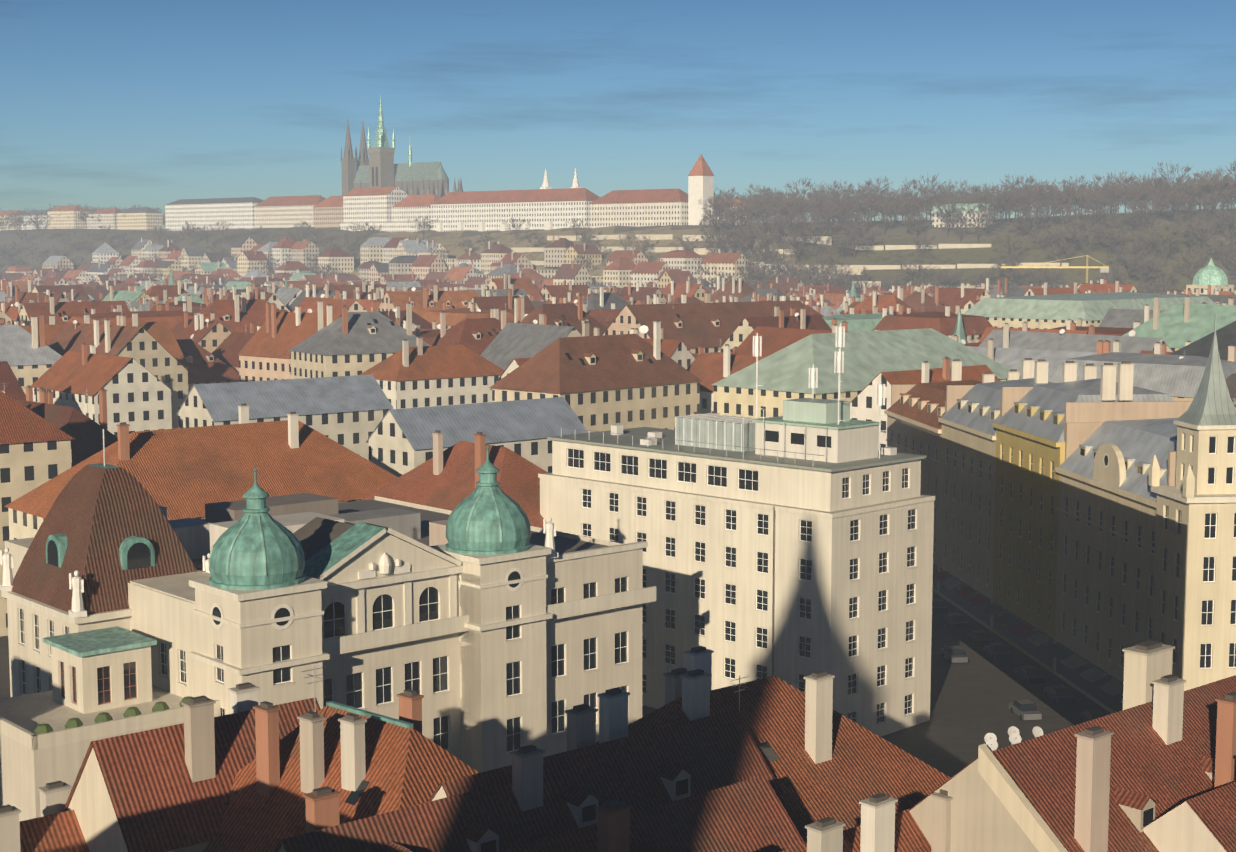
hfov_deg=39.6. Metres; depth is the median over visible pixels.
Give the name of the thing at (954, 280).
tree
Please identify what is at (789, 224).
tree
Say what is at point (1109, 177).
tree
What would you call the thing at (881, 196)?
tree
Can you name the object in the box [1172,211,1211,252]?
tree
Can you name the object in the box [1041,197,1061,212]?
tree
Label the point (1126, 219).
tree
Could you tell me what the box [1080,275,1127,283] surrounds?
tree
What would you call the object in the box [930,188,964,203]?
tree
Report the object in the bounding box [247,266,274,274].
tree
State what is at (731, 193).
tree
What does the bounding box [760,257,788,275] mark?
tree
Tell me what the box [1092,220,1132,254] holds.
tree
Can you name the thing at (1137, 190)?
tree
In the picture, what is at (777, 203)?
tree
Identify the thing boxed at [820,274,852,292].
tree
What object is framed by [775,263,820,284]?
tree
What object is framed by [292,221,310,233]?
tree
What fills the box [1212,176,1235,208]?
tree
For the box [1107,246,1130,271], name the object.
tree
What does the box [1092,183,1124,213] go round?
tree
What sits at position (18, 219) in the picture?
tree
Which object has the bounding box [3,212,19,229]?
tree
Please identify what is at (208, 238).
tree
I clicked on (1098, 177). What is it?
tree
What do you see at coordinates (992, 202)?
tree
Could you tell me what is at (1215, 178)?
tree
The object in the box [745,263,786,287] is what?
tree
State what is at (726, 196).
tree
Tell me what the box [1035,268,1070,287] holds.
tree
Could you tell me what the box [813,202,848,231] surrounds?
tree
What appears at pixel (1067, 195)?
tree
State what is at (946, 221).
tree
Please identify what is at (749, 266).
tree
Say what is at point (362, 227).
tree
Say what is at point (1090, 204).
tree
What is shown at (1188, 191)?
tree
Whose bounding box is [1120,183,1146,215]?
tree
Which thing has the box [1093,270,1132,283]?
tree
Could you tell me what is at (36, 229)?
tree
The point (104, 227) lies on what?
tree
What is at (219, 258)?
tree
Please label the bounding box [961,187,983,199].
tree
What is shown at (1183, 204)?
tree
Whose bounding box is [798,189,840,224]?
tree
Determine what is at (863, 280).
tree
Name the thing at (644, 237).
tree
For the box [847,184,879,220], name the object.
tree
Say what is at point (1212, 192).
tree
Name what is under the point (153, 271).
tree
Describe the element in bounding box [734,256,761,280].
tree
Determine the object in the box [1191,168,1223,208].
tree
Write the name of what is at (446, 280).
tree
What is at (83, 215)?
tree
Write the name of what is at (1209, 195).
tree
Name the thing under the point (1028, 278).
tree
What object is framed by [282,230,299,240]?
tree
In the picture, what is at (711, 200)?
tree
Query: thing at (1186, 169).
tree
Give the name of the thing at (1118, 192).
tree
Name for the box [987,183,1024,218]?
tree
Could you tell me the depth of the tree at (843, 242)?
1079.16 m
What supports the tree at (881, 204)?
on the hill terrain at (898, 234)
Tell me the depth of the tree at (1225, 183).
1097.62 m
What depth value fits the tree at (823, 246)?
1041.87 m
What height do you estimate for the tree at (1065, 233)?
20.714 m
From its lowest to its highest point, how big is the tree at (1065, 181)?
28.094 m
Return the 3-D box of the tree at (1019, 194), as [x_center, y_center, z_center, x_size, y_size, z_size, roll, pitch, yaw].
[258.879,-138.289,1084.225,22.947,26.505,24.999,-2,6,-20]
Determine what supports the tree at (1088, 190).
on the hill terrain at (898, 234)
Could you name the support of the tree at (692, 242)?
on the hill terrain at (898, 234)
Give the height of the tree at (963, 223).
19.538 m
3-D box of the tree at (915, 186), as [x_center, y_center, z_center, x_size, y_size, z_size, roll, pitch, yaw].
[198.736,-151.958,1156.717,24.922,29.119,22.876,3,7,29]
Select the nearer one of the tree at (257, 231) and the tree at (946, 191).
the tree at (946, 191)
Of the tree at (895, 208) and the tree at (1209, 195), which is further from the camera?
the tree at (895, 208)
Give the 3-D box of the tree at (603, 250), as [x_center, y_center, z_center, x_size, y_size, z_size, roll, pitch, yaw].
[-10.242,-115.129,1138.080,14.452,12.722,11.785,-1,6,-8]
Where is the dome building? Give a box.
[0,429,655,821]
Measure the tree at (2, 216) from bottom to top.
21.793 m
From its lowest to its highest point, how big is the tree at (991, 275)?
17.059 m
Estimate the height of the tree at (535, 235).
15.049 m
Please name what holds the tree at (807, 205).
on the hill terrain at (898, 234)
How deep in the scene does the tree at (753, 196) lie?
1188.20 m
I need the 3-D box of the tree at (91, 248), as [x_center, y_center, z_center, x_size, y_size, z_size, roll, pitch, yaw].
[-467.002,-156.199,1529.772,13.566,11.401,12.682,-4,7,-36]
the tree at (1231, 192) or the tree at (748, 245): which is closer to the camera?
the tree at (748, 245)
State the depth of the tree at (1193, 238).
995.50 m
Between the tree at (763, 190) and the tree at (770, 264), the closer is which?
the tree at (770, 264)
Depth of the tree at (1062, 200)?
1122.16 m
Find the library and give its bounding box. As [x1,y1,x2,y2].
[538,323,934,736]
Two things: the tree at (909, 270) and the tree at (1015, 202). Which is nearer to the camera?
the tree at (909, 270)
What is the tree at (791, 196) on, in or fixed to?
on the hill terrain at (898, 234)
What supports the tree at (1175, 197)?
on the hill terrain at (898, 234)
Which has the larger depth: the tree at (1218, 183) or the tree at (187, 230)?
the tree at (187, 230)
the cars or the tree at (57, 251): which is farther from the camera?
the tree at (57, 251)
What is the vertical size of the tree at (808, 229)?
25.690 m
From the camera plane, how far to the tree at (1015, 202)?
1111.84 m
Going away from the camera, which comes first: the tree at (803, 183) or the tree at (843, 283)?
the tree at (843, 283)
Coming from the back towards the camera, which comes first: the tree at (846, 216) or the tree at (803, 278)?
the tree at (846, 216)
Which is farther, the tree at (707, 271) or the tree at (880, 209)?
the tree at (880, 209)
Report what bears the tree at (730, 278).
on the hill terrain at (898, 234)
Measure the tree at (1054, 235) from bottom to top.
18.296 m
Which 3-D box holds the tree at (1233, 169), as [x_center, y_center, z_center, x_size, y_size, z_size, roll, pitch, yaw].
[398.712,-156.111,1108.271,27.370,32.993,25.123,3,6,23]
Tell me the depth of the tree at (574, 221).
1198.54 m
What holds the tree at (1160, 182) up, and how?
on the hill terrain at (898, 234)
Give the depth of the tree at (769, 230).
1075.11 m
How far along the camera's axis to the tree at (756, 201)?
1167.64 m
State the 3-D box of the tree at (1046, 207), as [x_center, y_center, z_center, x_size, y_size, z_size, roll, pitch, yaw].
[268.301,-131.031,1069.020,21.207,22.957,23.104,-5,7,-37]
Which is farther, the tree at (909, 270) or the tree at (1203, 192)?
the tree at (1203, 192)
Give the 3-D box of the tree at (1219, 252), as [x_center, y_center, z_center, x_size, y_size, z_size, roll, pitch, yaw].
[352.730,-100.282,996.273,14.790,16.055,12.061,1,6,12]
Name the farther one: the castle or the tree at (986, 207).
the castle
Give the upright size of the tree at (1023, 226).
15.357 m
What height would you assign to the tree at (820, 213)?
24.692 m
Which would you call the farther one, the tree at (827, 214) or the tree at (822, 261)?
the tree at (827, 214)
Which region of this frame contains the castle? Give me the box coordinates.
[165,94,753,231]
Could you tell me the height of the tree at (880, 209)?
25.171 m
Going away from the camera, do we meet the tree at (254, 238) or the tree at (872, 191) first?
the tree at (872, 191)
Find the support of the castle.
on the hill terrain at (898, 234)
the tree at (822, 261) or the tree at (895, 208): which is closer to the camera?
the tree at (822, 261)
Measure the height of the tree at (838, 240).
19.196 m
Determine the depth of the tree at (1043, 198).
1106.66 m
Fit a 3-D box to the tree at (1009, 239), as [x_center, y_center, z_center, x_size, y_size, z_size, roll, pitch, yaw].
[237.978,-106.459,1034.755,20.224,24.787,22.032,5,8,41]
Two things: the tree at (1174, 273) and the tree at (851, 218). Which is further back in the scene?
the tree at (851, 218)
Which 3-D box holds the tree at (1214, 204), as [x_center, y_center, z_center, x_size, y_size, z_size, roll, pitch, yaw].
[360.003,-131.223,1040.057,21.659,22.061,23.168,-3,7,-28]
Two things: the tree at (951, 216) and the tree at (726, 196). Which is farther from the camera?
the tree at (726, 196)
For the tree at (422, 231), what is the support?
on the hill terrain at (898, 234)
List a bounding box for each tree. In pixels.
[0,212,20,227]
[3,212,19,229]
[13,257,23,265]
[14,212,29,225]
[14,229,28,243]
[27,212,42,227]
[33,219,49,235]
[35,253,51,263]
[52,246,65,255]
[70,255,86,267]
[78,207,94,222]
[84,229,95,239]
[84,245,99,253]
[97,224,112,237]
[115,231,126,244]
[143,252,162,260]
[146,271,164,277]
[147,267,161,275]
[148,226,170,243]
[165,230,178,241]
[179,227,197,246]
[182,222,198,240]
[193,227,207,237]
[196,226,219,242]
[209,220,232,242]
[214,253,236,264]
[225,234,237,247]
[231,228,246,236]
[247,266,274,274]
[252,226,263,238]
[252,237,263,243]
[255,236,270,243]
[255,253,272,268]
[259,257,278,273]
[267,234,282,241]
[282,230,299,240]
[287,230,311,240]
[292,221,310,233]
[300,263,329,274]
[305,253,317,271]
[307,227,325,245]
[318,263,337,274]
[338,232,360,251]
[346,223,365,236]
[364,222,382,236]
[407,215,437,239]
[429,247,449,259]
[439,277,461,283]
[458,239,473,251]
[477,231,493,249]
[502,217,530,243]
[525,231,545,245]
[566,219,586,239]
[571,255,591,269]
[572,225,602,244]
[594,243,611,258]
[617,235,632,249]
[634,234,659,250]
[634,243,654,257]
[676,235,699,249]
[694,261,720,278]
[695,214,726,239]
[699,196,732,215]
[701,200,731,234]
[701,231,731,253]
[701,233,723,251]
[705,199,734,225]
[706,216,731,236]
[708,193,742,200]
[710,272,728,285]
[712,197,749,218]
[714,188,741,196]
[715,242,743,254]
[715,273,746,286]
[719,188,743,200]
[719,219,737,234]
[722,206,739,223]
[723,204,743,227]
[724,210,749,242]
[725,230,757,256]
[726,278,773,289]
[727,261,766,285]
[729,228,759,252]
[731,228,769,260]
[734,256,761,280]
[735,192,758,200]
[735,197,762,223]
[735,201,760,227]
[737,206,764,229]
[738,259,759,280]
[739,251,760,265]
[741,184,769,201]
[744,264,783,288]
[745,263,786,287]
[747,279,773,289]
[750,216,788,258]
[751,187,782,216]
[751,239,773,261]
[755,188,778,200]
[757,243,783,263]
[758,202,800,224]
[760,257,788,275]
[762,217,804,257]
[763,186,786,214]
[763,259,793,276]
[771,197,804,220]
[772,259,794,278]
[774,189,800,215]
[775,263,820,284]
[780,211,814,237]
[781,190,805,213]
[782,197,813,219]
[782,258,810,276]
[783,227,813,264]
[783,272,821,285]
[784,177,824,220]
[784,218,818,248]
[793,267,831,285]
[794,197,815,220]
[797,215,837,251]
[797,259,832,285]
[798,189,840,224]
[800,190,832,205]
[801,275,838,289]
[806,187,847,200]
[807,203,853,235]
[808,195,824,215]
[808,200,841,235]
[808,241,836,269]
[810,254,837,276]
[811,183,853,207]
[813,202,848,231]
[815,268,851,290]
[816,198,837,225]
[819,181,863,204]
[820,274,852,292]
[825,259,852,284]
[826,201,857,229]
[826,268,859,289]
[827,187,857,224]
[828,236,861,258]
[829,234,852,255]
[831,185,853,199]
[832,217,879,257]
[835,276,861,292]
[836,201,860,217]
[836,210,861,233]
[837,212,865,232]
[839,200,871,223]
[843,192,890,230]
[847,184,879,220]
[847,275,889,293]
[848,186,876,218]
[852,267,874,280]
[856,182,889,219]
[857,194,889,224]
[857,233,875,253]
[861,176,894,221]
[866,190,902,218]
[866,192,892,219]
[866,197,904,234]
[875,188,913,218]
[880,203,907,229]
[880,275,905,287]
[882,185,915,221]
[883,198,904,222]
[895,179,928,220]
[896,194,925,224]
[897,199,921,229]
[898,201,923,229]
[899,260,928,284]
[902,173,951,218]
[902,208,930,238]
[911,233,935,258]
[912,276,942,288]
[913,194,938,223]
[919,264,949,284]
[921,185,950,214]
[925,196,969,236]
[927,184,965,198]
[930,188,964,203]
[931,267,969,287]
[933,194,958,227]
[934,190,967,204]
[936,271,960,287]
[940,181,982,198]
[942,209,961,229]
[948,214,970,242]
[957,184,991,202]
[957,206,998,242]
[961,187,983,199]
[961,192,987,203]
[968,199,999,219]
[972,185,999,199]
[972,206,997,236]
[973,265,998,285]
[978,189,1014,225]
[979,183,1009,217]
[979,184,1015,221]
[984,193,1014,214]
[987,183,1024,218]
[988,188,1028,224]
[992,230,1033,259]
[993,249,1020,278]
[1001,175,1034,214]
[1003,174,1049,212]
[1003,187,1037,218]
[1005,216,1030,238]
[1006,261,1034,285]
[1008,192,1033,215]
[1011,189,1042,224]
[1011,276,1038,285]
[1013,184,1052,210]
[1013,265,1056,285]
[1014,197,1041,227]
[1015,203,1050,238]
[1019,183,1052,217]
[1025,262,1065,287]
[1027,181,1056,214]
[1031,230,1052,250]
[1032,183,1063,207]
[1032,199,1066,233]
[1034,198,1060,219]
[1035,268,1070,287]
[1037,185,1060,213]
[1038,282,1059,287]
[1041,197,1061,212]
[1043,181,1081,202]
[1043,240,1076,268]
[1044,222,1067,249]
[1047,182,1091,215]
[1051,174,1099,203]
[1052,188,1080,205]
[1052,199,1074,226]
[1055,224,1088,257]
[1056,187,1072,215]
[1060,182,1096,221]
[1065,210,1089,230]
[1067,221,1107,258]
[1069,184,1102,211]
[1077,194,1103,217]
[1078,205,1115,237]
[1080,189,1111,223]
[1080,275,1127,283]
[1082,184,1110,207]
[1089,204,1118,226]
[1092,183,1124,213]
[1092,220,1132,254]
[1092,260,1128,283]
[1093,170,1134,211]
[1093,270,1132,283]
[1094,198,1120,231]
[1098,187,1121,213]
[1099,180,1123,213]
[1101,225,1128,258]
[1102,183,1134,212]
[1107,175,1130,212]
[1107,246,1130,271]
[1110,172,1136,212]
[1113,208,1136,234]
[1115,186,1144,212]
[1119,253,1162,286]
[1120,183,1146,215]
[1120,194,1146,221]
[1122,239,1151,262]
[1123,249,1156,286]
[1124,180,1152,209]
[1124,209,1158,233]
[1127,172,1156,200]
[1127,201,1157,230]
[1129,173,1161,209]
[1129,184,1152,205]
[1130,229,1162,249]
[1140,177,1175,208]
[1140,181,1171,213]
[1140,194,1165,221]
[1143,219,1184,269]
[1143,256,1183,287]
[1152,161,1191,209]
[1154,194,1182,221]
[1159,195,1201,226]
[1161,188,1197,226]
[1165,181,1200,211]
[1165,193,1188,215]
[1167,175,1209,216]
[1169,177,1201,207]
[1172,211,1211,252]
[1174,244,1213,283]
[1182,221,1229,260]
[1183,174,1221,208]
[1184,267,1198,284]
[1185,212,1218,246]
[1187,171,1235,213]
[1187,183,1217,209]
[1189,188,1220,221]
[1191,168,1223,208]
[1195,173,1233,201]
[1198,172,1233,207]
[1199,186,1224,198]
[1199,193,1228,227]
[1204,174,1235,206]
[1208,212,1235,240]
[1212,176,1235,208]
[1212,241,1235,266]
[1213,205,1231,226]
[1215,160,1235,190]
[1216,230,1235,253]
[1220,187,1235,215]
[1225,178,1235,197]
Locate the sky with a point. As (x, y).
(154, 104)
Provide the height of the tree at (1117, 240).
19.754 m
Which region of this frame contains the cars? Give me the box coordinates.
[932,598,1105,722]
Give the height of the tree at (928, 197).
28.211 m
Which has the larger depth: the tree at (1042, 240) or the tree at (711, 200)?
the tree at (711, 200)
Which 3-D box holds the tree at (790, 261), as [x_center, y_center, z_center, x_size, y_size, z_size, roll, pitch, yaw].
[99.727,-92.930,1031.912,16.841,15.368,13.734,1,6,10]
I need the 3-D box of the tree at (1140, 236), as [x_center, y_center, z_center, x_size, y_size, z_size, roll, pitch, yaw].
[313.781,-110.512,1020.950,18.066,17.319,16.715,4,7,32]
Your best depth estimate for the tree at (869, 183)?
1185.04 m
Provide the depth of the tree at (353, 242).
1323.80 m
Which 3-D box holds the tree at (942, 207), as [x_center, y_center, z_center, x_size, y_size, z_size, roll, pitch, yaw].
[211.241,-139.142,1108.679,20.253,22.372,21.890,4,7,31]
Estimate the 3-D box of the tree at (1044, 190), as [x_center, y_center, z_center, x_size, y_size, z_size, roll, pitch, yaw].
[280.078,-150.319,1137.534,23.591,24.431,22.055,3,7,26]
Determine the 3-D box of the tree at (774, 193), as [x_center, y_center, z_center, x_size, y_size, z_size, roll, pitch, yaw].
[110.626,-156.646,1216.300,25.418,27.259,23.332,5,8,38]
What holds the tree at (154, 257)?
on the hill terrain at (898, 234)
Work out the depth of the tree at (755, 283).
966.50 m
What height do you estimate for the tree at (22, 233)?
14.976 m
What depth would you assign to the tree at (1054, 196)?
1101.02 m
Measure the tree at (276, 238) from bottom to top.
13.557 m
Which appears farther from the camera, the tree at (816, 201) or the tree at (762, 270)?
the tree at (816, 201)
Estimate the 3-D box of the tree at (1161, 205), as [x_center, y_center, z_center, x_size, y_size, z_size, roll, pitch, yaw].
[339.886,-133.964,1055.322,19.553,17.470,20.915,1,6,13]
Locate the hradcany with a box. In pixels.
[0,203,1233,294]
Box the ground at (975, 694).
[0,591,1110,777]
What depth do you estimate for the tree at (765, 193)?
1211.80 m
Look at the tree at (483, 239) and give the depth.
1231.64 m
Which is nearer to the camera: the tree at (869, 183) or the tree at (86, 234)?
the tree at (869, 183)
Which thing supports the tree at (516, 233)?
on the hill terrain at (898, 234)
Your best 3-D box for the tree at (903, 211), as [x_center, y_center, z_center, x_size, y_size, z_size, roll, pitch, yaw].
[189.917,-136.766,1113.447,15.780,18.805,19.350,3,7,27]
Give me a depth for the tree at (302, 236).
1368.16 m
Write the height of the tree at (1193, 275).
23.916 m
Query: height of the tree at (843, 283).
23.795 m
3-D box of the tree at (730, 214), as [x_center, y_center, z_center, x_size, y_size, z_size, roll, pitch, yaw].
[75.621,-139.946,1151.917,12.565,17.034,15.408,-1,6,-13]
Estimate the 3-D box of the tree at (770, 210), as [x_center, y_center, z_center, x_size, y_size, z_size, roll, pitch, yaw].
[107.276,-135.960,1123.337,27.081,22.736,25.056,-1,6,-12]
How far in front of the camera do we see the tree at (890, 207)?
1118.48 m
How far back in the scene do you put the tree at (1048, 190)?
1132.26 m
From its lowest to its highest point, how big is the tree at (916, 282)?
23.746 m
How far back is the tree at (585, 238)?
1170.06 m
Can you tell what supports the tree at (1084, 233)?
on the hill terrain at (898, 234)
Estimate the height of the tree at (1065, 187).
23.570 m
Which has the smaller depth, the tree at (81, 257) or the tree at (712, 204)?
the tree at (712, 204)
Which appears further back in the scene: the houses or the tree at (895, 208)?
the tree at (895, 208)
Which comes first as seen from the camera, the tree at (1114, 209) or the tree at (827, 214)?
the tree at (1114, 209)
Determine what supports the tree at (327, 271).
on the hill terrain at (898, 234)
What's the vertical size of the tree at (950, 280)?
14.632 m
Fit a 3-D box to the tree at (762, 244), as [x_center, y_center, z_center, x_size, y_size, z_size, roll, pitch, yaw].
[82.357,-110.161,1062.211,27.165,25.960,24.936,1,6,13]
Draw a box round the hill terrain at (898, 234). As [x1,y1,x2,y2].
[0,208,1235,293]
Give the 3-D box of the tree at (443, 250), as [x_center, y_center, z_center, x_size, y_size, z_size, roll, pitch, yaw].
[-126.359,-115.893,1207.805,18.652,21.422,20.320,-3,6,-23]
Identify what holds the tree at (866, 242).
on the hill terrain at (898, 234)
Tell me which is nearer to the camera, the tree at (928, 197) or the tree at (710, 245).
the tree at (710, 245)
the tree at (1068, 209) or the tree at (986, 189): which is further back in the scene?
the tree at (986, 189)
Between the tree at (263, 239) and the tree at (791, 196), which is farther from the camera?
the tree at (263, 239)
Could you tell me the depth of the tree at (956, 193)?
1114.96 m
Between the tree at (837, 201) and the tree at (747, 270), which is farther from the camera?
the tree at (837, 201)
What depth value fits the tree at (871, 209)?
1140.10 m
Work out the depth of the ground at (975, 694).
166.10 m
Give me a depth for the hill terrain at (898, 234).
1096.48 m
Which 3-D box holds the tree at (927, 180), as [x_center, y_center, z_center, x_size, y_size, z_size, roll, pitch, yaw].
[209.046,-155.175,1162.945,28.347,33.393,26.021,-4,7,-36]
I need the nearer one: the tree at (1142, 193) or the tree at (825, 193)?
the tree at (1142, 193)
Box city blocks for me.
[0,234,1235,636]
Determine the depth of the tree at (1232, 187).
1072.02 m
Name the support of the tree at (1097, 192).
on the hill terrain at (898, 234)
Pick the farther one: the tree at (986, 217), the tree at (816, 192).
the tree at (816, 192)
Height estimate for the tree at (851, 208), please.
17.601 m
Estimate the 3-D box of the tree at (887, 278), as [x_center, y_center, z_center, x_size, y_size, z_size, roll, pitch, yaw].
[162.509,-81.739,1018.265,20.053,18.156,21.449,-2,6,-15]
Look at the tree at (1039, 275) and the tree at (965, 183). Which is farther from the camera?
the tree at (965, 183)
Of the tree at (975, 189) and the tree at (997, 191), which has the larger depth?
the tree at (975, 189)
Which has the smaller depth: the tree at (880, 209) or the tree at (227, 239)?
the tree at (880, 209)
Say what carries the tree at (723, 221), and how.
on the hill terrain at (898, 234)
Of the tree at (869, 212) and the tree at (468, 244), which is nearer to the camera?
the tree at (869, 212)
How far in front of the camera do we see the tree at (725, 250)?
1051.22 m
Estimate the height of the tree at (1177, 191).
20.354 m
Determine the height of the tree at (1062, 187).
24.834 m
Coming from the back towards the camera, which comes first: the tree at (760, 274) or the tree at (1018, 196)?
the tree at (1018, 196)
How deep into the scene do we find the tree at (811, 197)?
1186.56 m
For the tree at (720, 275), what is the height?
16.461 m
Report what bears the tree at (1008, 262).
on the hill terrain at (898, 234)
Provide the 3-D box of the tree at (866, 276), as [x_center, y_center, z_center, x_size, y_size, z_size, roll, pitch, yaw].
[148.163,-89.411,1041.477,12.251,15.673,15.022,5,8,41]
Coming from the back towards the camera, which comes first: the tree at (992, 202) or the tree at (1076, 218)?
the tree at (992, 202)
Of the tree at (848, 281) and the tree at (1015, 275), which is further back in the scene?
the tree at (1015, 275)
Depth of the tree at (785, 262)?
1030.75 m
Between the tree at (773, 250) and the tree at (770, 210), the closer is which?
the tree at (773, 250)
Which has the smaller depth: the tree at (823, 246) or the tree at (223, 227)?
the tree at (823, 246)
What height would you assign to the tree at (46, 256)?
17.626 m
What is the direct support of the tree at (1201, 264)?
on the hill terrain at (898, 234)
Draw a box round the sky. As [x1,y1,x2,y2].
[0,0,1235,228]
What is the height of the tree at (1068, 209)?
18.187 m
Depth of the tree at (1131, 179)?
1128.19 m
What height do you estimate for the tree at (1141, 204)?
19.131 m
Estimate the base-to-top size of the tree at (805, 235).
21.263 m
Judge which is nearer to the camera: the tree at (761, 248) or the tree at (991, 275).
the tree at (991, 275)
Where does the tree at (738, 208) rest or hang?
on the hill terrain at (898, 234)
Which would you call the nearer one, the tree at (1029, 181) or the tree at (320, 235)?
the tree at (1029, 181)
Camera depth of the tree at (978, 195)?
1109.89 m
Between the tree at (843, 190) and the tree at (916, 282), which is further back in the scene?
the tree at (843, 190)
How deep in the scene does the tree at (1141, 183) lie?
1105.14 m
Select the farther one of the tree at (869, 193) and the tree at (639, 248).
the tree at (869, 193)
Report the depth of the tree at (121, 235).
1547.60 m
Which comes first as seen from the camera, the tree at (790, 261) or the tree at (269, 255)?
the tree at (790, 261)
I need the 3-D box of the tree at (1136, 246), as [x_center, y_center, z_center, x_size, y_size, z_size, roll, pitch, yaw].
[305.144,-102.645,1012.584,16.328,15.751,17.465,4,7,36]
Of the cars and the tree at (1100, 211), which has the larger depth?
the tree at (1100, 211)
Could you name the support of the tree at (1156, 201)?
on the hill terrain at (898, 234)
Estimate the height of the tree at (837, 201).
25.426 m
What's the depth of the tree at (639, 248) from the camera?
1103.46 m
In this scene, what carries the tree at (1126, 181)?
on the hill terrain at (898, 234)
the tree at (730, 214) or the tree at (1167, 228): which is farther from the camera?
the tree at (730, 214)
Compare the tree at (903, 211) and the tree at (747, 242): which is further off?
the tree at (903, 211)
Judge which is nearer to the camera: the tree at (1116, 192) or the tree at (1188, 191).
the tree at (1188, 191)
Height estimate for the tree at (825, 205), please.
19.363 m
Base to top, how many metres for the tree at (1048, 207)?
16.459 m
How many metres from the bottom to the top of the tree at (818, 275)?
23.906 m
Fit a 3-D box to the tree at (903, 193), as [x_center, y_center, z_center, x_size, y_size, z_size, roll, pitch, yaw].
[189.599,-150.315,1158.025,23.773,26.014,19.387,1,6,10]
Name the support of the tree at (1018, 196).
on the hill terrain at (898, 234)
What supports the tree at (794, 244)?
on the hill terrain at (898, 234)
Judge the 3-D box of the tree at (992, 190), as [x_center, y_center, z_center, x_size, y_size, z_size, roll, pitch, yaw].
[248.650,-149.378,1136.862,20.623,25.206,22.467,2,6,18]
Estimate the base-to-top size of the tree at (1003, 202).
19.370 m
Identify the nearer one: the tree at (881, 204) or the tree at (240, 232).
the tree at (881, 204)
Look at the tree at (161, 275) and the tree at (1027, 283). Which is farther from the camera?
the tree at (161, 275)
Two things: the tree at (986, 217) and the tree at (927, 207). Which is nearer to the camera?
the tree at (986, 217)
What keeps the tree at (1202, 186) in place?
on the hill terrain at (898, 234)
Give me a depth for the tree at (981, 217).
1073.30 m
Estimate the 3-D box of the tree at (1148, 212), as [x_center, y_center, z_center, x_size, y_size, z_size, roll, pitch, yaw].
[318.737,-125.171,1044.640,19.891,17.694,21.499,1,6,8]
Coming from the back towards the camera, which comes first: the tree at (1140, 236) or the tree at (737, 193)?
the tree at (737, 193)
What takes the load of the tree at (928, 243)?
on the hill terrain at (898, 234)
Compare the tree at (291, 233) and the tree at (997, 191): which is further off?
the tree at (291, 233)
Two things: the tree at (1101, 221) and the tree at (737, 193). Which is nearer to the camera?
the tree at (1101, 221)
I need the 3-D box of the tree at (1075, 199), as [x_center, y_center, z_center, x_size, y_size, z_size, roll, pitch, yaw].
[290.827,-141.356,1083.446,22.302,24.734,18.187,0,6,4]
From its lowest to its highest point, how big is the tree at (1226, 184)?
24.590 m
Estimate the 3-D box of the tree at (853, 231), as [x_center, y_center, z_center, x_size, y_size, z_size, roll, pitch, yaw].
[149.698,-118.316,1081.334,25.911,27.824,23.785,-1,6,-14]
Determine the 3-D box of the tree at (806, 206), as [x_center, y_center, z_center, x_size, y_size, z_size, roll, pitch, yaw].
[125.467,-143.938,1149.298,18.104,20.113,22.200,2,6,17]
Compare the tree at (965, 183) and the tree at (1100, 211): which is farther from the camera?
the tree at (965, 183)
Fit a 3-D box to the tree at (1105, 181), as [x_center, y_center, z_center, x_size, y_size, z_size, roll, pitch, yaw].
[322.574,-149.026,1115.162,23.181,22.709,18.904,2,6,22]
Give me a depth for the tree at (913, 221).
1094.38 m
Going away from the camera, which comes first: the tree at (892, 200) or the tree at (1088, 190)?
the tree at (1088, 190)
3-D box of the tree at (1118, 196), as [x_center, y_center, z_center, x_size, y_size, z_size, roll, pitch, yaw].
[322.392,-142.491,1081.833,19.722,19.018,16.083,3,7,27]
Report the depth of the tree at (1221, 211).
1036.83 m
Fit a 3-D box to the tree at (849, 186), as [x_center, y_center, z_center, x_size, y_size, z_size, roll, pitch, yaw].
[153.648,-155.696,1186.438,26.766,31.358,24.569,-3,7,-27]
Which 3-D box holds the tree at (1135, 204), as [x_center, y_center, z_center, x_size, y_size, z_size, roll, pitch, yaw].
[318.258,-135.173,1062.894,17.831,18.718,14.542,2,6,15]
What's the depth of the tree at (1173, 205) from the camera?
1063.60 m
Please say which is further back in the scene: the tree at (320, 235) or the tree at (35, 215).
the tree at (35, 215)
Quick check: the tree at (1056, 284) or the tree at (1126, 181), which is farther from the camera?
the tree at (1126, 181)
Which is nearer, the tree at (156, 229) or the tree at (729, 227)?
the tree at (729, 227)
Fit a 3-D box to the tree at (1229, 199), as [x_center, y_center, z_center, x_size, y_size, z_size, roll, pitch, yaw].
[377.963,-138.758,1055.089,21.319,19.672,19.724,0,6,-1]
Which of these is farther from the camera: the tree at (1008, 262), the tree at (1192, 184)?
the tree at (1192, 184)
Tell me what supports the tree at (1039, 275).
on the hill terrain at (898, 234)
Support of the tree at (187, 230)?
on the hill terrain at (898, 234)
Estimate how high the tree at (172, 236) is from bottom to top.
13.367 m
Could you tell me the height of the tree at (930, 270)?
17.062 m
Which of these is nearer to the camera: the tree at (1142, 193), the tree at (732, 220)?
the tree at (1142, 193)
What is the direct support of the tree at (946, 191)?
on the hill terrain at (898, 234)

